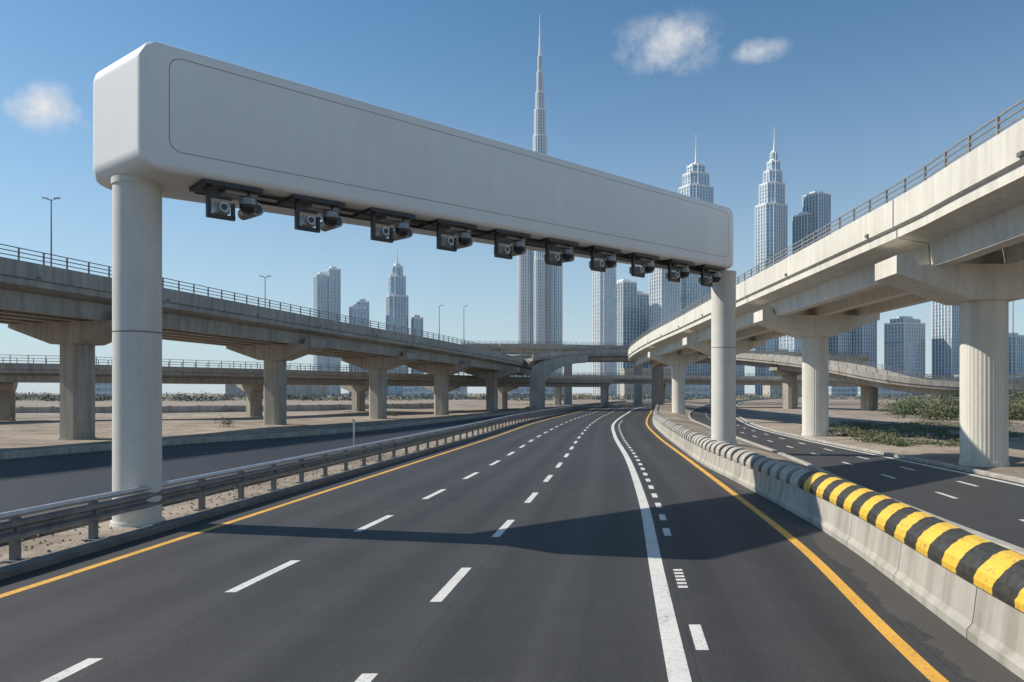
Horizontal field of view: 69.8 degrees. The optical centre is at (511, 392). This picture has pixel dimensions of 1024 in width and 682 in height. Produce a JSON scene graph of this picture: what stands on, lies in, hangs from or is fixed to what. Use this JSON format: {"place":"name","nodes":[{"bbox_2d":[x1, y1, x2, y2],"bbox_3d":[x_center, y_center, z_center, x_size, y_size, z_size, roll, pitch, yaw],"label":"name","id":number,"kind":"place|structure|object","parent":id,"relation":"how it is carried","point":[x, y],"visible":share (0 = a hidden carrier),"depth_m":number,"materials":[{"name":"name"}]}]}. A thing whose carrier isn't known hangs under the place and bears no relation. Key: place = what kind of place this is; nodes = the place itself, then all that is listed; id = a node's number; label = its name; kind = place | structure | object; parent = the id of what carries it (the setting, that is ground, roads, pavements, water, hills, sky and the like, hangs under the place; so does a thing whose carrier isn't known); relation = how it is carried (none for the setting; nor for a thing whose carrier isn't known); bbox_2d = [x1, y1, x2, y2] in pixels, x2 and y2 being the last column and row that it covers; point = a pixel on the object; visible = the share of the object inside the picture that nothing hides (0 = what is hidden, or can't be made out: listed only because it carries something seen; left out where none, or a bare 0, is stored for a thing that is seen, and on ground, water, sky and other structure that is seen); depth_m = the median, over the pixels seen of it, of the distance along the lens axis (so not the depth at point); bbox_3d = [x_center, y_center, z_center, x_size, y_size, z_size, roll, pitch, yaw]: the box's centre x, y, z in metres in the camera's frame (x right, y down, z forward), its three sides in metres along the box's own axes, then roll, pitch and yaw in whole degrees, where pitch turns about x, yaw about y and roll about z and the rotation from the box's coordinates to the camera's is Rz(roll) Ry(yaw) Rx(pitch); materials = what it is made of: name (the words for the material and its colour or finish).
{"place":"outdoors","nodes":[
{"label":"outdoors","id":0,"kind":"place"},
{"bbox_2d":[0,400,671,522],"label":"service road","id":1,"kind":"structure","parent":0,"point":[26,482],"depth_m":35.36,"materials":[{"name":"grey asphalt"}]},
{"bbox_2d":[0,408,550,460],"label":"service road markings","id":2,"kind":"object","parent":1,"relation":"on","point":[242,440],"visible":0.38,"depth_m":50.61,"materials":[{"name":"white paint"}]},
{"bbox_2d":[0,403,596,459],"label":"kerb","id":3,"kind":"structure","parent":1,"relation":"on","point":[41,452],"depth_m":51.78,"materials":[{"name":"concrete"}]},
{"bbox_2d":[352,419,354,445],"bbox_3d":[-9.700,2.475,45.000,0.228,1.750,0.240,0,0,0],"label":"delineator post","id":4,"kind":"object","parent":1,"relation":"on","point":[353,421],"visible":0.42,"depth_m":44.96,"materials":[{"name":"metal"}]},
{"bbox_2d":[530,355,587,410],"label":"bridge portal pier","id":5,"kind":"structure","parent":1,"relation":"on","point":[541,372],"depth_m":137.60,"materials":[{"name":"concrete"}]},
{"bbox_2d":[403,386,411,396],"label":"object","id":6,"kind":"structure","parent":0,"point":[407,390],"depth_m":596.85,"materials":[{"name":"blue glass"}]},
{"bbox_2d":[412,386,466,398],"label":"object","id":7,"kind":"structure","parent":0,"point":[416,390],"depth_m":418.55,"materials":[{"name":"grey glass"}]},
{"bbox_2d":[0,401,1023,681],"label":"highway road","id":8,"kind":"structure","parent":0,"point":[554,585],"depth_m":12.50,"materials":[{"name":"grey asphalt"}]},
{"bbox_2d":[0,402,632,545],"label":"kerb","id":9,"kind":"structure","parent":8,"relation":"on","point":[86,523],"depth_m":24.33,"materials":[{"name":"concrete"}]},
{"bbox_2d":[0,402,643,579],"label":"kerb","id":10,"kind":"structure","parent":8,"relation":"on","point":[30,564],"depth_m":18.76,"materials":[{"name":"concrete"}]},
{"bbox_2d":[0,402,948,681],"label":"lane markings","id":11,"kind":"object","parent":8,"relation":"on","point":[676,662],"visible":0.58,"depth_m":12.95,"materials":[{"name":"white paint"}]},
{"bbox_2d":[653,401,1023,679],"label":"concrete barrier","id":12,"kind":"object","parent":8,"relation":"on","point":[969,586],"visible":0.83,"depth_m":12.67,"materials":[{"name":"grey concrete"}]},
{"bbox_2d":[0,393,1023,565],"bbox_3d":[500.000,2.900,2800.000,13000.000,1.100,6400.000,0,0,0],"label":"ground","id":13,"kind":"structure","parent":0,"point":[29,431],"depth_m":68.08,"materials":[{"name":"beige sand"}]},
{"bbox_2d":[95,383,111,398],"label":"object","id":14,"kind":"structure","parent":13,"relation":"on","point":[102,388],"depth_m":446.65,"materials":[{"name":"blue glass"}]},
{"bbox_2d":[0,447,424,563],"bbox_3d":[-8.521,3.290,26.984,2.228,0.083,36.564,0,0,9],"label":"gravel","id":15,"kind":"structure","parent":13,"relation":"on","point":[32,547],"depth_m":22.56,"materials":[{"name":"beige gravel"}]},
{"bbox_2d":[7,409,433,426],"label":"scrub grass","id":16,"kind":"structure","parent":13,"relation":"on","point":[224,421],"depth_m":67.98,"materials":[{"name":"green plant"}]},
{"bbox_2d":[16,403,433,412],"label":"boundary wall","id":17,"kind":"structure","parent":13,"relation":"on","point":[176,409],"depth_m":124.08,"materials":[{"name":"concrete"}]},
{"bbox_2d":[225,384,245,396],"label":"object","id":18,"kind":"structure","parent":13,"relation":"on","point":[232,389],"depth_m":605.50,"materials":[{"name":"concrete"}]},
{"bbox_2d":[0,244,534,439],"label":"concrete viaduct","id":19,"kind":"object","parent":13,"relation":"on","point":[68,311],"visible":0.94,"depth_m":62.22,"materials":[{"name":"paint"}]},
{"bbox_2d":[42,197,60,265],"bbox_3d":[-37.700,-11.335,60.000,1.400,9.370,0.320,0,0,0],"label":"street lamp","id":20,"kind":"object","parent":19,"relation":"on","point":[54,198],"visible":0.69,"depth_m":59.97,"materials":[{"name":"metal"}]},
{"bbox_2d":[259,275,270,306],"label":"street lamp","id":21,"kind":"object","parent":19,"relation":"on","point":[265,288],"visible":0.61,"depth_m":89.99,"materials":[{"name":"metal"}]},
{"bbox_2d":[439,305,443,339],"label":"street lamp","id":22,"kind":"object","parent":19,"relation":"on","point":[439,320],"visible":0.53,"depth_m":119.97,"materials":[{"name":"metal"}]},
{"bbox_2d":[262,385,311,398],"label":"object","id":23,"kind":"structure","parent":13,"relation":"on","point":[301,390],"depth_m":430.70,"materials":[{"name":"concrete"}]},
{"bbox_2d":[0,355,613,420],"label":"concrete viaduct","id":24,"kind":"object","parent":13,"relation":"on","point":[250,382],"visible":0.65,"depth_m":100.07,"materials":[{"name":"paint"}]},
{"bbox_2d":[0,400,625,563],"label":"guardrail","id":25,"kind":"object","parent":13,"relation":"on","point":[15,528],"visible":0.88,"depth_m":20.47,"materials":[{"name":"metal"}]},
{"bbox_2d":[312,385,326,396],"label":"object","id":26,"kind":"structure","parent":13,"relation":"on","point":[318,390],"depth_m":597.33,"materials":[{"name":"glass"}]},
{"bbox_2d":[313,266,340,395],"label":"glass skyscraper","id":27,"kind":"structure","parent":13,"relation":"on","point":[326,290],"depth_m":895.71,"materials":[{"name":"blue glass"}]},
{"bbox_2d":[349,299,368,395],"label":"glass skyscraper","id":28,"kind":"structure","parent":13,"relation":"on","point":[360,309],"depth_m":894.96,"materials":[{"name":"blue glass"}]},
{"bbox_2d":[386,253,407,395],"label":"glass skyscraper","id":29,"kind":"structure","parent":13,"relation":"on","point":[397,306],"depth_m":891.89,"materials":[{"name":"blue glass"}]},
{"bbox_2d":[93,42,737,526],"bbox_3d":[0.424,-2.505,26.329,26.847,11.810,2.850,0,0,-39],"label":"toll gantry","id":30,"kind":"object","parent":13,"relation":"on","point":[221,138],"visible":0.97,"depth_m":20.22,"materials":[{"name":"metal"}]},
{"bbox_2d":[410,315,422,373],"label":"glass skyscraper","id":31,"kind":"structure","parent":13,"relation":"on","point":[416,322],"depth_m":905.37,"materials":[{"name":"blue glass"}]},
{"bbox_2d":[16,390,958,400],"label":"distant trees","id":32,"kind":"object","parent":13,"relation":"on","point":[106,396],"visible":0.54,"depth_m":325.56,"materials":[{"name":"green plant"}]},
{"bbox_2d":[508,373,552,397],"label":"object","id":33,"kind":"structure","parent":13,"relation":"on","point":[526,390],"depth_m":497.03,"materials":[{"name":"blue glass"}]},
{"bbox_2d":[517,22,562,374],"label":"supertall skyscraper","id":34,"kind":"structure","parent":13,"relation":"on","point":[539,299],"depth_m":986.27,"materials":[{"name":"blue glass"}]},
{"bbox_2d":[593,268,615,395],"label":"glass skyscraper","id":35,"kind":"structure","parent":13,"relation":"on","point":[604,307],"depth_m":871.52,"materials":[{"name":"blue glass"}]},
{"bbox_2d":[616,279,648,395],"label":"glass skyscraper","id":36,"kind":"structure","parent":13,"relation":"on","point":[632,313],"depth_m":896.75,"materials":[{"name":"blue glass"}]},
{"bbox_2d":[620,368,671,398],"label":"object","id":37,"kind":"structure","parent":13,"relation":"on","point":[626,389],"depth_m":428.07,"materials":[{"name":"concrete"}]},
{"bbox_2d":[649,268,679,367],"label":"glass skyscraper","id":38,"kind":"structure","parent":13,"relation":"on","point":[664,298],"depth_m":870.81,"materials":[{"name":"blue glass"}]},
{"bbox_2d":[462,341,869,404],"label":"concrete viaduct","id":39,"kind":"object","parent":13,"relation":"on","point":[551,346],"visible":0.34,"depth_m":205.14,"materials":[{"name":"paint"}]},
{"bbox_2d":[680,273,699,375],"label":"glass skyscraper","id":40,"kind":"structure","parent":13,"relation":"on","point":[690,290],"depth_m":894.12,"materials":[{"name":"blue glass"}]},
{"bbox_2d":[678,145,713,375],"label":"glass skyscraper","id":41,"kind":"structure","parent":13,"relation":"on","point":[696,180],"depth_m":986.71,"materials":[{"name":"glass"}]},
{"bbox_2d":[736,365,744,394],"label":"glass skyscraper","id":42,"kind":"structure","parent":13,"relation":"on","point":[740,371],"depth_m":954.48,"materials":[{"name":"blue glass"}]},
{"bbox_2d":[507,346,1023,410],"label":"concrete viaduct","id":43,"kind":"object","parent":13,"relation":"on","point":[869,380],"visible":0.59,"depth_m":122.86,"materials":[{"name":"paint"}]},
{"bbox_2d":[755,127,787,394],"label":"glass skyscraper","id":44,"kind":"structure","parent":13,"relation":"on","point":[771,224],"depth_m":888.91,"materials":[{"name":"blue glass"}]},
{"bbox_2d":[763,385,801,396],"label":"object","id":45,"kind":"structure","parent":13,"relation":"on","point":[767,389],"depth_m":535.04,"materials":[{"name":"glass"}]},
{"bbox_2d":[552,372,1023,405],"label":"concrete viaduct","id":46,"kind":"object","parent":13,"relation":"on","point":[644,378],"visible":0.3,"depth_m":181.44,"materials":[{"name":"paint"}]},
{"bbox_2d":[779,335,801,376],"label":"glass skyscraper","id":47,"kind":"structure","parent":13,"relation":"on","point":[786,342],"depth_m":849.53,"materials":[{"name":"glass"}]},
{"bbox_2d":[792,190,830,352],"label":"glass skyscraper","id":48,"kind":"structure","parent":13,"relation":"on","point":[814,215],"depth_m":893.03,"materials":[{"name":"blue glass"}]},
{"bbox_2d":[628,98,1023,466],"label":"concrete viaduct","id":49,"kind":"object","parent":13,"relation":"on","point":[952,233],"visible":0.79,"depth_m":28.40,"materials":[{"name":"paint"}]},
{"bbox_2d":[829,386,857,396],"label":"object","id":50,"kind":"structure","parent":13,"relation":"on","point":[845,390],"depth_m":602.15,"materials":[{"name":"blue glass"}]},
{"bbox_2d":[831,321,876,367],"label":"glass skyscraper","id":51,"kind":"structure","parent":13,"relation":"on","point":[861,340],"depth_m":891.74,"materials":[{"name":"blue glass"}]},
{"bbox_2d":[736,401,1023,483],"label":"kerb","id":52,"kind":"structure","parent":13,"relation":"on","point":[987,473],"depth_m":31.17,"materials":[{"name":"concrete"}]},
{"bbox_2d":[858,387,906,396],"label":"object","id":53,"kind":"structure","parent":13,"relation":"on","point":[884,391],"depth_m":504.23,"materials":[{"name":"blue glass"}]},
{"bbox_2d":[884,316,924,395],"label":"glass skyscraper","id":54,"kind":"structure","parent":13,"relation":"on","point":[904,342],"depth_m":889.65,"materials":[{"name":"blue glass"}]},
{"bbox_2d":[800,419,1023,446],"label":"scrub grass","id":55,"kind":"structure","parent":13,"relation":"on","point":[885,438],"depth_m":48.13,"materials":[{"name":"green plant"}]},
{"bbox_2d":[932,301,959,395],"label":"glass skyscraper","id":56,"kind":"structure","parent":13,"relation":"on","point":[945,339],"depth_m":893.12,"materials":[{"name":"blue glass"}]},
{"bbox_2d":[869,389,1023,420],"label":"shrub mass","id":57,"kind":"object","parent":13,"relation":"on","point":[940,408],"visible":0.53,"depth_m":82.13,"materials":[{"name":"green plant"}]},
{"bbox_2d":[954,374,1023,378],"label":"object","id":58,"kind":"structure","parent":13,"relation":"on","point":[1016,376],"depth_m":498.74,"materials":[{"name":"grey glass"}]},
{"bbox_2d":[1012,301,1013,407],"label":"street lamp","id":59,"kind":"object","parent":13,"relation":"on","point":[1013,355],"visible":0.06,"depth_m":89.95,"materials":[{"name":"metal"}]},
{"bbox_2d":[1009,333,1023,377],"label":"glass skyscraper","id":60,"kind":"structure","parent":13,"relation":"on","point":[1018,354],"depth_m":892.46,"materials":[{"name":"blue glass"}]},
{"bbox_2d":[0,0,1023,392],"label":"sky","id":61,"kind":"structure","parent":0,"point":[858,96],"materials":[{"name":"blue"}]},
{"bbox_2d":[685,384,709,397],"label":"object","id":62,"kind":"structure","parent":0,"point":[691,389],"depth_m":480.47,"materials":[{"name":"blue glass"}]},
{"bbox_2d":[690,398,1023,547],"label":"slip road","id":63,"kind":"structure","parent":0,"point":[993,508],"depth_m":23.10,"materials":[{"name":"grey asphalt"}]},
{"bbox_2d":[688,403,1023,554],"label":"kerb","id":64,"kind":"structure","parent":63,"relation":"on","point":[1001,543],"depth_m":18.22,"materials":[{"name":"concrete"}]},
{"bbox_2d":[706,400,1023,520],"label":"slip road markings","id":65,"kind":"object","parent":63,"relation":"on","point":[891,458],"visible":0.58,"depth_m":29.61,"materials":[{"name":"white paint"}]}
]}

